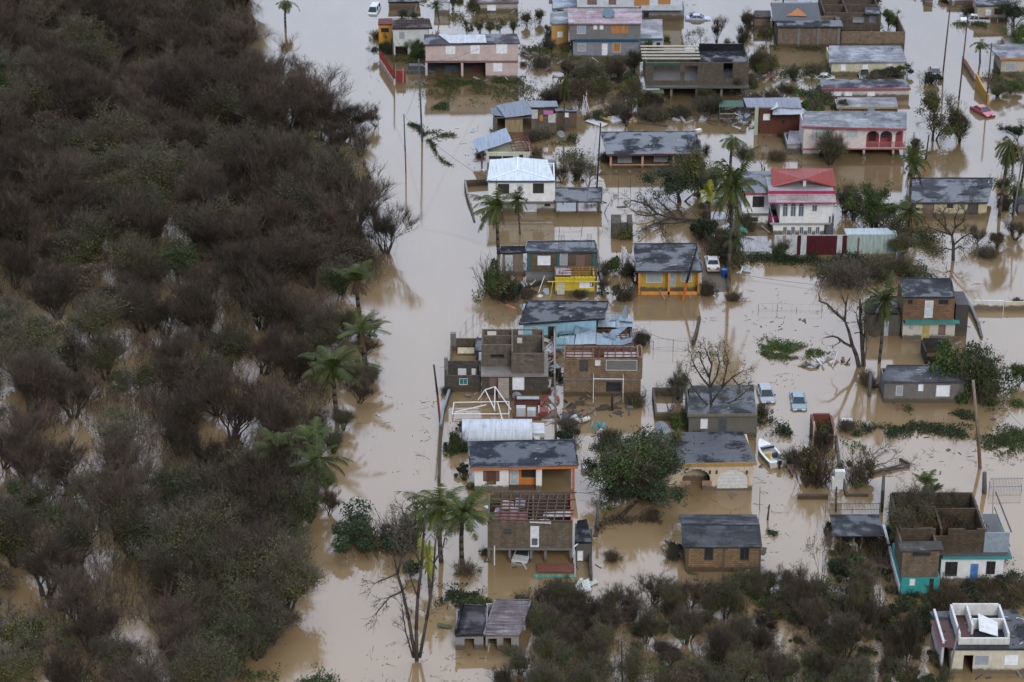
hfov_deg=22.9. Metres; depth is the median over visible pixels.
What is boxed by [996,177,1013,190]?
shrub
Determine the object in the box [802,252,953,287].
shrubs
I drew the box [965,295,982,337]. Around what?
boundary wall
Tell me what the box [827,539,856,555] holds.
shrub
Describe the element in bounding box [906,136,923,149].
shrub
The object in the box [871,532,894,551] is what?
shrub
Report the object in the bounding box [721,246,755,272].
shrub
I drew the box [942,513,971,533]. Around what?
shrub
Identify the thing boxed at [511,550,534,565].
car
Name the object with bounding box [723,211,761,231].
shrub
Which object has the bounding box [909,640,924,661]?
shrub
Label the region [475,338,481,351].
walkway
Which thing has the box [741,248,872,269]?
shrubs
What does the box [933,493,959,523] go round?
shrub
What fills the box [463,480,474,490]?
shrub
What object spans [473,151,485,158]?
shrub
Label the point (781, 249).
shrub
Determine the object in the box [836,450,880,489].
shrub
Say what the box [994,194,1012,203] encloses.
shrub
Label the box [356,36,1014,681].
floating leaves
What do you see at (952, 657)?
utility pole
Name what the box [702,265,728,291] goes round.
driveway
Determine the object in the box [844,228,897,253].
container
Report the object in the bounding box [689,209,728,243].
shrub
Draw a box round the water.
[0,0,1023,681]
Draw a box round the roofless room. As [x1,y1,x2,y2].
[920,338,946,363]
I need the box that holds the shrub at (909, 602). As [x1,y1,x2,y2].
[892,588,919,611]
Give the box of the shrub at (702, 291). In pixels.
[697,285,715,296]
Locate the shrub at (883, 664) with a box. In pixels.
[876,655,893,674]
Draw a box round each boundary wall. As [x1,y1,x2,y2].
[438,427,441,481]
[440,389,450,428]
[464,179,474,221]
[466,179,487,185]
[554,326,555,382]
[589,529,592,580]
[597,250,605,297]
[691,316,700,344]
[726,260,728,290]
[797,494,827,498]
[836,437,847,493]
[845,493,867,496]
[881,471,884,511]
[962,56,975,81]
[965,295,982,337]
[973,300,1003,309]
[975,74,989,104]
[1004,301,1023,309]
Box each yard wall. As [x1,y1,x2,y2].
[450,332,478,359]
[652,387,685,420]
[841,15,904,46]
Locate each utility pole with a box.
[392,31,394,78]
[403,114,406,173]
[418,59,422,141]
[433,364,440,423]
[554,383,556,438]
[596,123,600,186]
[621,641,622,681]
[681,246,697,300]
[835,487,836,511]
[923,134,929,176]
[942,0,954,71]
[948,626,959,679]
[958,13,974,99]
[972,380,981,468]
[986,43,991,99]
[1012,146,1023,219]
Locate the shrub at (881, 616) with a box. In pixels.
[872,606,890,623]
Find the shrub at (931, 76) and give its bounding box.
[913,70,945,85]
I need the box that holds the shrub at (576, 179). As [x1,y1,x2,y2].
[571,172,583,181]
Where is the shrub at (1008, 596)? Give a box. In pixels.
[987,588,1018,609]
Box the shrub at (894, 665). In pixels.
[886,653,906,674]
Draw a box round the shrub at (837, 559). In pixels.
[824,552,846,570]
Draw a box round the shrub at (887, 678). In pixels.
[877,670,896,681]
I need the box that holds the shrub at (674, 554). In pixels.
[660,541,683,562]
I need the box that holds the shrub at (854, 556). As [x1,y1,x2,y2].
[838,544,871,567]
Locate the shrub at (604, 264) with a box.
[597,259,610,271]
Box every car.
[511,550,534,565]
[684,13,710,20]
[704,255,719,271]
[756,383,775,403]
[789,392,807,411]
[812,72,835,78]
[928,66,941,74]
[970,104,994,117]
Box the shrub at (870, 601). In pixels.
[850,589,884,616]
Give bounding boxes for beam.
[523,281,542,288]
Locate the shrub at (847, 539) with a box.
[831,532,863,544]
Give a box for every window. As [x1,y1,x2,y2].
[381,28,388,31]
[399,31,404,38]
[444,65,456,71]
[445,45,455,53]
[459,378,467,384]
[470,45,479,53]
[483,471,499,480]
[487,5,495,10]
[489,156,501,158]
[489,377,499,387]
[493,63,502,71]
[496,44,506,53]
[498,184,508,193]
[503,529,510,533]
[512,377,523,389]
[521,469,534,476]
[533,183,543,192]
[537,256,550,264]
[548,326,553,338]
[557,31,562,36]
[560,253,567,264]
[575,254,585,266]
[577,26,585,33]
[577,43,585,50]
[577,551,582,560]
[579,282,591,287]
[579,360,587,371]
[587,0,596,4]
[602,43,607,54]
[606,360,636,370]
[606,382,621,391]
[609,0,615,4]
[613,43,620,51]
[618,156,631,162]
[643,12,648,17]
[646,273,661,282]
[654,156,667,161]
[681,273,691,281]
[700,419,707,428]
[704,548,712,559]
[740,548,748,559]
[752,196,763,206]
[763,114,769,119]
[782,206,787,216]
[790,206,795,216]
[798,206,803,216]
[799,227,803,233]
[807,227,811,233]
[811,128,826,137]
[812,205,816,211]
[815,227,819,233]
[831,91,841,95]
[841,64,845,70]
[844,91,852,95]
[845,129,857,137]
[862,64,868,69]
[867,91,874,95]
[881,132,888,137]
[895,386,902,395]
[907,299,912,304]
[909,579,914,585]
[912,552,930,555]
[918,384,923,390]
[922,204,933,213]
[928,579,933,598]
[936,385,949,396]
[938,299,948,304]
[938,325,945,334]
[944,562,957,575]
[967,204,978,213]
[974,655,989,665]
[985,9,991,15]
[986,561,995,573]
[1003,654,1018,665]
[1005,63,1015,70]
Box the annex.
[548,265,599,297]
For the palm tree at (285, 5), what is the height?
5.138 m
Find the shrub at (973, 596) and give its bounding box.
[966,588,991,601]
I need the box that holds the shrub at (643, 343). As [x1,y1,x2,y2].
[633,336,649,345]
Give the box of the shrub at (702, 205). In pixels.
[696,201,707,208]
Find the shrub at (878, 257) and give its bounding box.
[844,248,900,267]
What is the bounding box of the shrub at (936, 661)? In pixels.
[925,649,963,668]
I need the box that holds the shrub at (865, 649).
[855,642,878,658]
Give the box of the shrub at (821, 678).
[815,674,833,681]
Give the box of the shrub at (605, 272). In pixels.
[597,269,611,275]
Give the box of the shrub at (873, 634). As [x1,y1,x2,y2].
[859,624,881,639]
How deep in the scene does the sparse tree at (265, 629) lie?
244.07 m
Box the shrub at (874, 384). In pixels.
[860,376,879,388]
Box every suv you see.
[406,63,434,73]
[858,69,869,78]
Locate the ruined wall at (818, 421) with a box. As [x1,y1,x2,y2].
[809,413,835,447]
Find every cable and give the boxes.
[556,125,597,384]
[735,273,871,289]
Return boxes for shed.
[434,0,449,12]
[462,419,531,445]
[500,246,524,275]
[532,423,544,439]
[555,108,576,128]
[711,212,726,225]
[740,236,768,254]
[753,10,770,27]
[784,131,800,151]
[830,514,883,553]
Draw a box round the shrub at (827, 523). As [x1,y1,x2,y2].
[821,518,831,536]
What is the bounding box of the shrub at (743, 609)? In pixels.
[728,591,755,614]
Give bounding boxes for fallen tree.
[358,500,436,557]
[621,185,709,240]
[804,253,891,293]
[865,439,919,476]
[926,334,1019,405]
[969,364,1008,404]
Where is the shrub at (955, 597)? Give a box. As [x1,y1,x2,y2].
[940,588,977,609]
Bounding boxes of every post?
[595,500,599,529]
[611,393,612,410]
[867,371,872,396]
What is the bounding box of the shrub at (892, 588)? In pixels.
[882,581,897,594]
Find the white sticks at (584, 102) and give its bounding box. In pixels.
[581,92,588,110]
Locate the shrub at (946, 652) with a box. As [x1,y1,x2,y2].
[935,647,948,661]
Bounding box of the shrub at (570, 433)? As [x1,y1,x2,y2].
[550,420,590,445]
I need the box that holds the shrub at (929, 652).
[921,645,938,662]
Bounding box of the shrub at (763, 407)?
[756,402,773,415]
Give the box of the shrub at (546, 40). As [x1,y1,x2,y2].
[539,36,552,46]
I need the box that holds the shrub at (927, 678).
[911,668,942,681]
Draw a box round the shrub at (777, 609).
[761,597,789,619]
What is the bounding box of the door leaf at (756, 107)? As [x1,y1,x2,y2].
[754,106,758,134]
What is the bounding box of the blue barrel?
[721,268,726,276]
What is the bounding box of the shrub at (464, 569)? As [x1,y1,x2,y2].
[445,556,483,576]
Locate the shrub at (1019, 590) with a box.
[997,570,1023,607]
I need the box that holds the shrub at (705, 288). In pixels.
[696,277,718,297]
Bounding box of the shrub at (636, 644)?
[630,636,648,653]
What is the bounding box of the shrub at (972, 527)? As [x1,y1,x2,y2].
[958,520,994,531]
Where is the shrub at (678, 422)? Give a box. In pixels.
[665,403,687,431]
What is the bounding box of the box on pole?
[831,469,844,490]
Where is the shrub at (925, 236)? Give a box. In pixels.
[891,218,958,262]
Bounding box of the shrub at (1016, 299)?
[1008,297,1023,300]
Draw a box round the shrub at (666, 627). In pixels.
[654,619,672,634]
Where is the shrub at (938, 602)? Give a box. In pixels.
[915,586,954,610]
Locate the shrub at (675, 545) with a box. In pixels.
[662,542,682,549]
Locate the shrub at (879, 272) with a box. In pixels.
[857,260,912,284]
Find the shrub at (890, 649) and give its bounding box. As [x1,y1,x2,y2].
[879,641,899,659]
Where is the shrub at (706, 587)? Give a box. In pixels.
[699,580,717,594]
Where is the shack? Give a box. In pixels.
[490,100,557,132]
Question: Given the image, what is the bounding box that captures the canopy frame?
[452,386,510,418]
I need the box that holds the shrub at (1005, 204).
[997,198,1011,210]
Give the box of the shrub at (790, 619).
[781,606,812,629]
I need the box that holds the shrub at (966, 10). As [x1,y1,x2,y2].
[959,5,974,14]
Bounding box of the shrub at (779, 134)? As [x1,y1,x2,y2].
[777,131,784,137]
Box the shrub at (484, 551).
[478,545,487,556]
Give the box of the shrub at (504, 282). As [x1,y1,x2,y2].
[472,260,533,303]
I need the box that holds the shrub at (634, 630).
[628,621,643,636]
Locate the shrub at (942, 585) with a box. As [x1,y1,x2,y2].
[920,571,965,602]
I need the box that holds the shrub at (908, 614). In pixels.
[900,608,922,624]
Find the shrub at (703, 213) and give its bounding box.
[697,208,713,218]
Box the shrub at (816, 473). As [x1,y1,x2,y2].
[787,438,850,489]
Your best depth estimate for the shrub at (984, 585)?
257.11 m
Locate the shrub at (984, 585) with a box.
[970,571,1004,594]
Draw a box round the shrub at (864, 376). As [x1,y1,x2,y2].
[854,367,877,383]
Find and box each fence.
[379,51,394,84]
[461,304,518,336]
[514,226,581,231]
[607,304,627,316]
[758,303,809,310]
[774,235,847,254]
[825,503,880,512]
[989,477,1022,490]
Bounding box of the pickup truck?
[959,14,990,23]
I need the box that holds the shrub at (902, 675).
[889,656,929,681]
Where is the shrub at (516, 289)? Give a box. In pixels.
[498,277,529,303]
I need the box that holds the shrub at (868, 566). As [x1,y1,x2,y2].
[857,559,874,573]
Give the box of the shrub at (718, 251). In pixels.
[696,227,744,263]
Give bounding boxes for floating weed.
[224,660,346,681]
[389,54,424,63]
[406,121,438,156]
[407,70,552,107]
[418,97,453,111]
[419,126,441,138]
[420,71,524,89]
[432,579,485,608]
[435,7,544,28]
[438,155,452,165]
[438,442,463,457]
[440,131,455,137]
[456,591,493,606]
[518,39,554,58]
[521,124,583,146]
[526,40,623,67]
[530,575,585,611]
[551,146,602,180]
[552,408,590,425]
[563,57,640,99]
[567,84,635,102]
[590,510,648,532]
[607,487,668,505]
[631,108,667,120]
[664,106,746,131]
[705,171,730,207]
[726,560,761,598]
[747,51,769,71]
[751,59,837,83]
[753,334,835,359]
[756,347,790,364]
[757,402,798,438]
[766,528,778,536]
[768,41,825,53]
[777,83,819,99]
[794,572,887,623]
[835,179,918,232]
[840,439,877,463]
[841,429,862,437]
[855,419,971,440]
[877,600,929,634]
[901,403,913,414]
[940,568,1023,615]
[948,408,981,429]
[950,20,994,27]
[967,423,1022,461]
[971,396,1004,413]
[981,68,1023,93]
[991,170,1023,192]
[1000,421,1023,453]
[1004,394,1023,407]
[1004,557,1023,580]
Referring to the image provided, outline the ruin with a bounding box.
[611,214,632,239]
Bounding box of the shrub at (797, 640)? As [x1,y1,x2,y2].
[789,633,806,644]
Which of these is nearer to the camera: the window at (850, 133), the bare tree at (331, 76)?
the window at (850, 133)
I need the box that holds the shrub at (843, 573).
[841,564,869,583]
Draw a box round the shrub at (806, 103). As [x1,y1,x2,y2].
[801,92,829,110]
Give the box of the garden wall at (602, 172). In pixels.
[589,170,657,174]
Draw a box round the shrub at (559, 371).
[548,367,563,377]
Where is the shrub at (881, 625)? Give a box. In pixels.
[871,621,899,635]
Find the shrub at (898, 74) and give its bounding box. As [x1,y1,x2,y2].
[856,67,902,78]
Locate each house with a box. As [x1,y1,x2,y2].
[388,0,420,8]
[392,18,432,57]
[423,34,519,78]
[455,601,486,649]
[468,439,578,490]
[472,128,533,165]
[474,0,518,11]
[481,329,547,403]
[483,598,530,650]
[487,157,554,211]
[488,492,577,577]
[518,300,608,338]
[524,234,597,283]
[552,0,575,10]
[556,305,632,352]
[563,345,642,402]
[568,7,641,58]
[576,0,683,17]
[601,131,703,168]
[633,243,702,294]
[638,431,756,490]
[640,43,748,99]
[679,514,761,571]
[685,385,757,437]
[743,97,802,134]
[765,168,836,233]
[770,3,842,46]
[783,0,817,2]
[799,111,906,156]
[818,0,880,31]
[820,79,910,97]
[826,46,906,74]
[834,97,897,110]
[879,365,964,402]
[889,492,1011,582]
[897,278,968,338]
[904,177,993,216]
[923,0,932,4]
[929,603,1023,673]
[947,0,972,5]
[973,0,1009,19]
[987,44,1023,74]
[1002,38,1023,43]
[1013,190,1023,215]
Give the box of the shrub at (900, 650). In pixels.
[885,643,905,661]
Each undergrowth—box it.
[0,0,396,681]
[497,569,892,681]
[613,633,869,681]
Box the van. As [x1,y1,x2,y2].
[367,2,380,13]
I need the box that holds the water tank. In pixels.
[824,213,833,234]
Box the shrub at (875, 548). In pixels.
[862,537,891,566]
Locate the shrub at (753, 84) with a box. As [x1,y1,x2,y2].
[749,80,758,88]
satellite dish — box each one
[512,392,521,398]
[557,131,564,136]
[654,421,668,443]
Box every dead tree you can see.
[359,491,465,661]
[509,81,531,98]
[561,408,574,428]
[579,162,602,186]
[597,184,621,212]
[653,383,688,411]
[679,28,708,50]
[746,141,769,170]
[786,141,802,166]
[806,524,836,579]
[815,284,860,367]
[844,286,876,365]
[858,303,882,366]
[866,563,897,625]
[867,544,893,603]
[872,209,902,230]
[911,263,939,277]
[962,180,982,195]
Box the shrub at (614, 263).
[607,249,633,276]
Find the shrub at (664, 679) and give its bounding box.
[649,671,672,681]
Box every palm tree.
[241,427,293,461]
[276,0,299,26]
[282,416,331,480]
[284,433,352,507]
[297,345,382,410]
[331,259,374,316]
[336,307,391,371]
[395,475,465,563]
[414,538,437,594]
[422,481,500,565]
[429,0,443,21]
[464,179,515,254]
[506,186,529,234]
[555,74,570,131]
[699,179,716,219]
[702,146,767,283]
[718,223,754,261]
[719,132,749,165]
[856,270,909,363]
[885,195,929,247]
[894,132,937,201]
[911,469,937,488]
[924,481,944,491]
[970,39,987,62]
[994,136,1023,218]
[1003,146,1023,186]
[1003,182,1023,216]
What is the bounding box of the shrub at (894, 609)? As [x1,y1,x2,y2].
[881,602,906,619]
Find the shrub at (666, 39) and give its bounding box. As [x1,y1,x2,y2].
[663,34,670,42]
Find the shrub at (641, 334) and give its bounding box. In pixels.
[631,326,651,344]
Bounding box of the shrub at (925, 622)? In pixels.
[914,612,931,632]
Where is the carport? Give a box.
[554,187,601,213]
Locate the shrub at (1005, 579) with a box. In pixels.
[993,567,1020,592]
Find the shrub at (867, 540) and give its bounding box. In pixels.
[850,530,886,551]
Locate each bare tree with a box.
[0,0,34,47]
[0,0,63,58]
[0,25,14,55]
[0,77,36,140]
[0,88,36,131]
[0,117,75,209]
[0,129,50,176]
[0,166,38,208]
[0,183,34,255]
[0,184,49,252]
[0,214,43,289]
[0,332,74,413]
[0,406,55,484]
[0,415,32,468]
[2,0,19,11]
[3,144,100,220]
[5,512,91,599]
[6,393,63,444]
[8,42,78,103]
[16,21,62,57]
[19,260,83,319]
[24,131,69,165]
[28,424,91,487]
[29,254,77,294]
[30,225,75,266]
[35,631,117,681]
[36,164,115,215]
[36,551,124,623]
[37,0,91,27]
[37,355,112,418]
[40,60,115,121]
[40,80,141,125]
[46,188,100,232]
[51,319,89,371]
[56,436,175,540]
[59,586,129,653]
[67,45,127,100]
[70,425,153,472]
[76,0,136,37]
[81,273,197,333]
[89,635,178,681]
[90,0,147,49]
[90,182,174,253]
[93,26,148,67]
[98,54,140,81]
[100,115,164,163]
[105,71,151,106]
[111,78,157,124]
[111,249,172,303]
[116,74,187,139]
[118,59,169,101]
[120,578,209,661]
[127,37,192,87]
[128,192,185,250]
[130,552,215,605]
[133,289,194,341]
[134,320,202,365]
[135,0,201,59]
[136,51,204,131]
[141,388,205,455]
[142,0,184,14]
[142,1,203,64]
[142,324,221,398]
[148,50,230,111]
[150,84,222,134]
[150,107,222,159]
[150,372,210,435]
[162,257,244,341]
[164,465,288,541]
[165,260,227,307]
[165,419,221,469]
[171,146,228,214]
[173,352,282,439]
[177,353,237,415]
[179,153,231,180]
[179,193,280,249]
[183,207,244,261]
[187,438,279,499]
[195,2,262,57]
[198,235,275,311]
[198,426,252,471]
[202,169,268,219]
[204,9,277,74]
[214,122,274,196]
[215,569,320,614]
[216,445,309,532]
[218,267,291,329]
[222,73,313,129]
[225,125,320,194]
[226,0,250,12]
[228,30,298,79]
[231,85,321,135]
[232,56,288,103]
[232,322,298,374]
[234,228,316,295]
[234,371,309,440]
[236,44,300,92]
[238,250,310,339]
[241,421,311,493]
[244,66,328,133]
[247,184,303,241]
[248,121,287,186]
[248,125,323,190]
[248,421,310,464]
[251,225,348,288]
[253,145,346,228]
[256,229,312,276]
[263,318,320,385]
[266,204,340,261]
[275,58,352,125]
[281,289,353,336]
[283,53,315,76]
[283,67,356,141]
[289,289,321,330]
[296,402,345,429]
[303,168,392,244]
[304,154,399,227]
[311,115,358,151]
[313,485,342,514]
[316,161,358,207]
[320,94,376,134]
[323,97,355,131]
[329,122,374,156]
[343,372,378,403]
[347,323,382,358]
[354,197,423,253]
[359,101,381,126]
[366,307,385,332]
[484,662,527,681]
[524,580,560,604]
[537,90,571,107]
[548,597,574,618]
[548,617,602,647]
[550,159,572,182]
[551,54,578,75]
[560,593,606,638]
[578,635,607,656]
[593,601,635,635]
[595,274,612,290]
[601,54,628,83]
[601,580,643,606]
[613,103,640,126]
[617,588,647,621]
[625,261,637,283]
[630,565,674,604]
[650,629,683,660]
[668,600,703,642]
[673,570,711,607]
[675,336,757,404]
[684,135,711,153]
[699,638,733,664]
[702,616,758,665]
[711,14,729,42]
[734,23,757,46]
[739,8,762,27]
[742,623,777,650]
[746,625,777,650]
[748,606,781,633]
[752,647,789,681]
[774,77,795,97]
[778,560,823,608]
[779,232,792,251]
[787,596,840,634]
[805,645,839,677]
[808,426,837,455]
[816,608,874,658]
[833,181,863,213]
[844,599,876,632]
[898,608,921,666]
[917,195,987,260]
[923,487,954,523]
[959,221,988,243]
[1001,218,1023,240]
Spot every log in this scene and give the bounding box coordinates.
[593,500,638,536]
[637,121,666,126]
[876,465,909,472]
[899,458,909,463]
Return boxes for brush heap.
[440,386,456,396]
[521,127,547,141]
[523,53,553,69]
[538,84,570,100]
[541,79,578,100]
[542,385,557,393]
[552,416,582,428]
[568,289,590,299]
[591,426,624,447]
[597,96,635,120]
[616,390,652,408]
[633,100,678,124]
[667,100,699,119]
[684,94,725,117]
[725,290,747,302]
[732,90,765,111]
[748,71,760,87]
[750,48,779,64]
[763,146,791,162]
[777,441,815,467]
[799,62,829,76]
[806,87,835,104]
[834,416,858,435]
[860,70,893,78]
[972,240,1004,260]
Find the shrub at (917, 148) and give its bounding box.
[906,145,921,154]
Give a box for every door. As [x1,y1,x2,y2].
[473,64,484,71]
[505,255,512,270]
[510,470,518,484]
[517,184,522,194]
[523,204,536,211]
[530,526,538,546]
[557,283,564,293]
[670,273,676,285]
[717,469,747,487]
[718,418,726,430]
[869,132,875,140]
[884,318,888,335]
[921,325,929,338]
[924,300,933,317]
[970,564,978,580]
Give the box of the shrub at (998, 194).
[996,192,1012,201]
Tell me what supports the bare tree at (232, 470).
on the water
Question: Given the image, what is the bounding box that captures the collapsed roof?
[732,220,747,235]
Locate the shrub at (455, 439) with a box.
[443,421,468,452]
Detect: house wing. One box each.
[378,18,391,43]
[550,11,568,46]
[640,19,663,47]
[737,171,778,225]
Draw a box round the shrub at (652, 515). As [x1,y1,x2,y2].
[639,508,662,523]
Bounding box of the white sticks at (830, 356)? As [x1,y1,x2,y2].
[820,347,838,366]
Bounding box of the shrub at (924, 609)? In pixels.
[910,601,940,618]
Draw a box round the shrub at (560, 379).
[556,376,562,381]
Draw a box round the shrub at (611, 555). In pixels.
[599,547,623,564]
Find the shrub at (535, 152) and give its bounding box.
[530,144,545,158]
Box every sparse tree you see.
[0,42,43,89]
[0,46,31,87]
[0,288,34,338]
[0,305,76,357]
[0,333,69,391]
[0,366,12,403]
[0,393,11,421]
[0,476,56,567]
[0,482,42,529]
[0,555,23,594]
[0,582,32,626]
[0,627,44,681]
[2,63,56,129]
[2,470,62,515]
[11,12,55,28]
[12,0,38,13]
[22,114,78,154]
[23,659,164,681]
[28,106,91,135]
[29,492,117,565]
[46,8,104,47]
[46,138,102,170]
[49,146,104,183]
[49,206,129,262]
[57,262,112,298]
[58,114,109,153]
[58,286,132,341]
[67,94,134,160]
[71,177,113,214]
[78,138,149,183]
[78,324,133,380]
[81,70,120,87]
[83,22,124,75]
[85,625,148,677]
[86,400,151,447]
[87,284,128,311]
[89,171,152,213]
[93,481,167,558]
[103,229,159,277]
[107,142,185,203]
[109,104,168,150]
[112,178,168,233]
[126,491,198,543]
[126,516,199,593]
[132,452,199,511]
[136,137,210,180]
[138,497,226,554]
[146,456,228,510]
[155,498,195,517]
[157,578,221,636]
[165,516,220,567]
[169,170,229,204]
[169,194,235,244]
[170,487,248,549]
[171,471,236,511]
[172,558,231,629]
[184,125,230,148]
[187,454,228,495]
[188,78,250,132]
[191,115,239,171]
[196,17,256,46]
[196,618,271,676]
[200,535,267,592]
[202,306,260,368]
[209,587,298,660]
[213,188,263,247]
[213,557,295,620]
[214,439,259,481]
[214,483,262,531]
[222,114,280,154]
[229,12,258,27]
[232,107,284,127]
[236,528,330,611]
[239,521,305,580]
[245,378,307,417]
[245,606,302,655]
[248,445,291,505]
[257,510,317,558]
[258,485,313,531]
[261,126,311,155]
[262,449,330,523]
[265,161,347,236]
[295,301,347,353]
[300,140,330,179]
[304,496,328,523]
[306,136,372,196]
[314,252,362,295]
[319,470,335,489]
[321,421,346,453]
[323,237,380,266]
[328,406,356,429]
[331,306,360,336]
[343,355,368,382]
[361,359,384,383]
[396,7,410,16]
[449,0,458,8]
[473,19,485,32]
[484,20,493,33]
[490,662,516,681]
[500,642,538,674]
[508,18,517,31]
[521,11,533,25]
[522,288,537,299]
[524,657,560,681]
[525,606,567,637]
[526,592,566,625]
[529,155,545,159]
[530,626,563,662]
[534,8,546,22]
[544,37,555,51]
[547,573,571,601]
[548,637,578,664]
[561,573,578,598]
[562,609,587,630]
[565,78,591,106]
[565,579,594,608]
[565,660,601,681]
[567,157,588,179]
[569,59,610,82]
[580,613,616,647]
[598,587,621,611]
[602,430,675,499]
[611,632,651,681]
[624,48,642,73]
[628,606,663,643]
[639,90,666,107]
[654,575,686,608]
[654,644,690,666]
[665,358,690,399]
[666,663,706,681]
[667,612,705,644]
[680,648,716,681]
[692,587,721,614]
[694,607,717,626]
[701,91,723,114]
[703,569,747,618]
[703,667,741,681]
[711,623,740,641]
[723,649,760,681]
[725,77,750,94]
[726,611,760,640]
[732,566,751,586]
[734,141,756,165]
[742,577,765,599]
[743,561,771,589]
[747,91,763,97]
[748,44,769,71]
[757,672,775,681]
[759,567,781,590]
[762,86,784,97]
[765,644,805,680]
[773,580,798,605]
[775,561,797,586]
[784,61,802,79]
[797,645,823,667]
[805,571,835,593]
[805,613,840,639]
[809,126,851,165]
[812,618,857,656]
[827,583,866,614]
[830,607,861,628]
[836,663,877,681]
[840,188,864,219]
[843,556,882,594]
[843,574,867,611]
[845,652,882,677]
[846,671,870,681]
[879,495,924,539]
[886,475,938,524]
[887,229,918,255]
[887,254,915,276]
[934,487,968,507]
[946,99,974,143]
[985,80,1011,96]
[985,232,1007,249]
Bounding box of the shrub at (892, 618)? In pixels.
[875,607,899,625]
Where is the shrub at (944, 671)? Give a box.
[934,662,954,681]
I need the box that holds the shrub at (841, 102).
[830,97,852,109]
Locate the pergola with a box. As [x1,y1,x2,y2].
[719,100,744,119]
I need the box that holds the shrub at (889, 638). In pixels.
[874,626,908,653]
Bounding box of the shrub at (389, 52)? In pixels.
[385,46,396,54]
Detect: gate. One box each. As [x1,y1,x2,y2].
[396,70,405,81]
[618,175,630,192]
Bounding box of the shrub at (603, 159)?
[596,151,609,162]
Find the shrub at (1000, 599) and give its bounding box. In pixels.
[973,588,1013,608]
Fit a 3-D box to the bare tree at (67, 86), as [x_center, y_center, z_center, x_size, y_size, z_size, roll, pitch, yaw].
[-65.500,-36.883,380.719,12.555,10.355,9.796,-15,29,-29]
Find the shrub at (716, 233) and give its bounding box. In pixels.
[703,227,727,253]
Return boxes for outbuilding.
[444,357,480,391]
[547,159,555,179]
[575,519,591,561]
[636,89,663,106]
[864,296,900,335]
[882,525,943,598]
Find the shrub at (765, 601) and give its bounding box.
[749,577,818,622]
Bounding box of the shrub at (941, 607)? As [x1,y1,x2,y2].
[938,602,950,610]
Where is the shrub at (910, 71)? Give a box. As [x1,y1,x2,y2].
[883,62,914,78]
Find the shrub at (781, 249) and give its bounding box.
[769,234,786,257]
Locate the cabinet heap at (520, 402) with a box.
[513,396,547,419]
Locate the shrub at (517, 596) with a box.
[512,588,534,607]
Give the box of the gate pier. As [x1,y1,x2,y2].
[982,471,986,493]
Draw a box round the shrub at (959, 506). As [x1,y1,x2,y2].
[955,495,971,507]
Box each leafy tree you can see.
[0,83,31,124]
[0,604,86,660]
[19,0,60,28]
[34,313,68,336]
[52,237,106,270]
[64,460,133,507]
[67,110,141,151]
[104,362,162,392]
[108,231,163,271]
[114,166,171,204]
[152,232,204,279]
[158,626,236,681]
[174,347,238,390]
[283,125,327,151]
[331,496,419,575]
[366,32,394,55]
[401,39,425,58]
[403,10,421,17]
[462,18,473,33]
[469,0,479,11]
[493,18,506,32]
[543,23,550,37]
[558,40,574,50]
[577,435,637,515]
[580,426,678,515]
[586,69,613,99]
[622,76,645,109]
[622,423,690,518]
[636,154,724,202]
[639,36,658,50]
[649,428,686,447]
[672,141,725,196]
[695,87,718,103]
[723,36,735,42]
[753,54,781,73]
[756,22,773,42]
[842,178,899,227]
[880,7,901,29]
[912,84,968,140]
[949,337,1008,405]
[990,0,1023,26]
[994,77,1023,92]
[996,118,1023,139]
[997,21,1023,43]
[1003,361,1023,386]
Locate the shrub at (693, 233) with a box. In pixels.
[688,218,707,239]
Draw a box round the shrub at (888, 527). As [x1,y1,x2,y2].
[883,522,891,533]
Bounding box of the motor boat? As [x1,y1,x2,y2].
[758,439,786,468]
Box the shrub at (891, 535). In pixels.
[890,522,924,540]
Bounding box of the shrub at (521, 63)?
[519,60,528,65]
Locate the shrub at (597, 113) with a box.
[583,107,612,120]
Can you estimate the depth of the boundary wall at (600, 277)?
329.99 m
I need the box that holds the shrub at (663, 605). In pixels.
[654,597,679,614]
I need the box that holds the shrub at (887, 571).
[874,563,893,581]
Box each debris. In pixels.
[437,623,451,628]
[541,418,553,422]
[543,395,559,400]
[543,412,557,418]
[548,351,559,357]
[548,395,556,403]
[562,413,568,419]
[565,404,575,408]
[575,401,583,405]
[581,580,589,588]
[585,408,594,414]
[586,118,606,126]
[586,578,598,585]
[587,106,602,112]
[595,404,609,410]
[608,115,621,123]
[613,396,620,403]
[613,410,623,414]
[696,111,715,116]
[698,115,708,122]
[720,107,736,111]
[740,113,750,118]
[753,72,763,79]
[761,547,766,554]
[762,72,775,78]
[787,464,793,471]
[801,362,810,367]
[816,357,825,362]
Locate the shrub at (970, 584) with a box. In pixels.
[958,578,977,594]
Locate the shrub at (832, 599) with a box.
[822,595,835,609]
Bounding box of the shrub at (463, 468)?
[454,459,473,480]
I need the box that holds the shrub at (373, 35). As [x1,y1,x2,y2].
[367,29,378,38]
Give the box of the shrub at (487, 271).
[468,250,512,297]
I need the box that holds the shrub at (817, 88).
[802,83,831,100]
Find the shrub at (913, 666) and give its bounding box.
[904,659,923,681]
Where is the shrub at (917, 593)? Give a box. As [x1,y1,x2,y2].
[901,588,920,598]
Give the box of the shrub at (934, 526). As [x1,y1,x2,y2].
[920,516,955,534]
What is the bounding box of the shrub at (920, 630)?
[916,622,929,644]
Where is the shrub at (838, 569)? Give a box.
[825,557,854,581]
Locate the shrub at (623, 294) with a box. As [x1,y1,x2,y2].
[607,278,639,302]

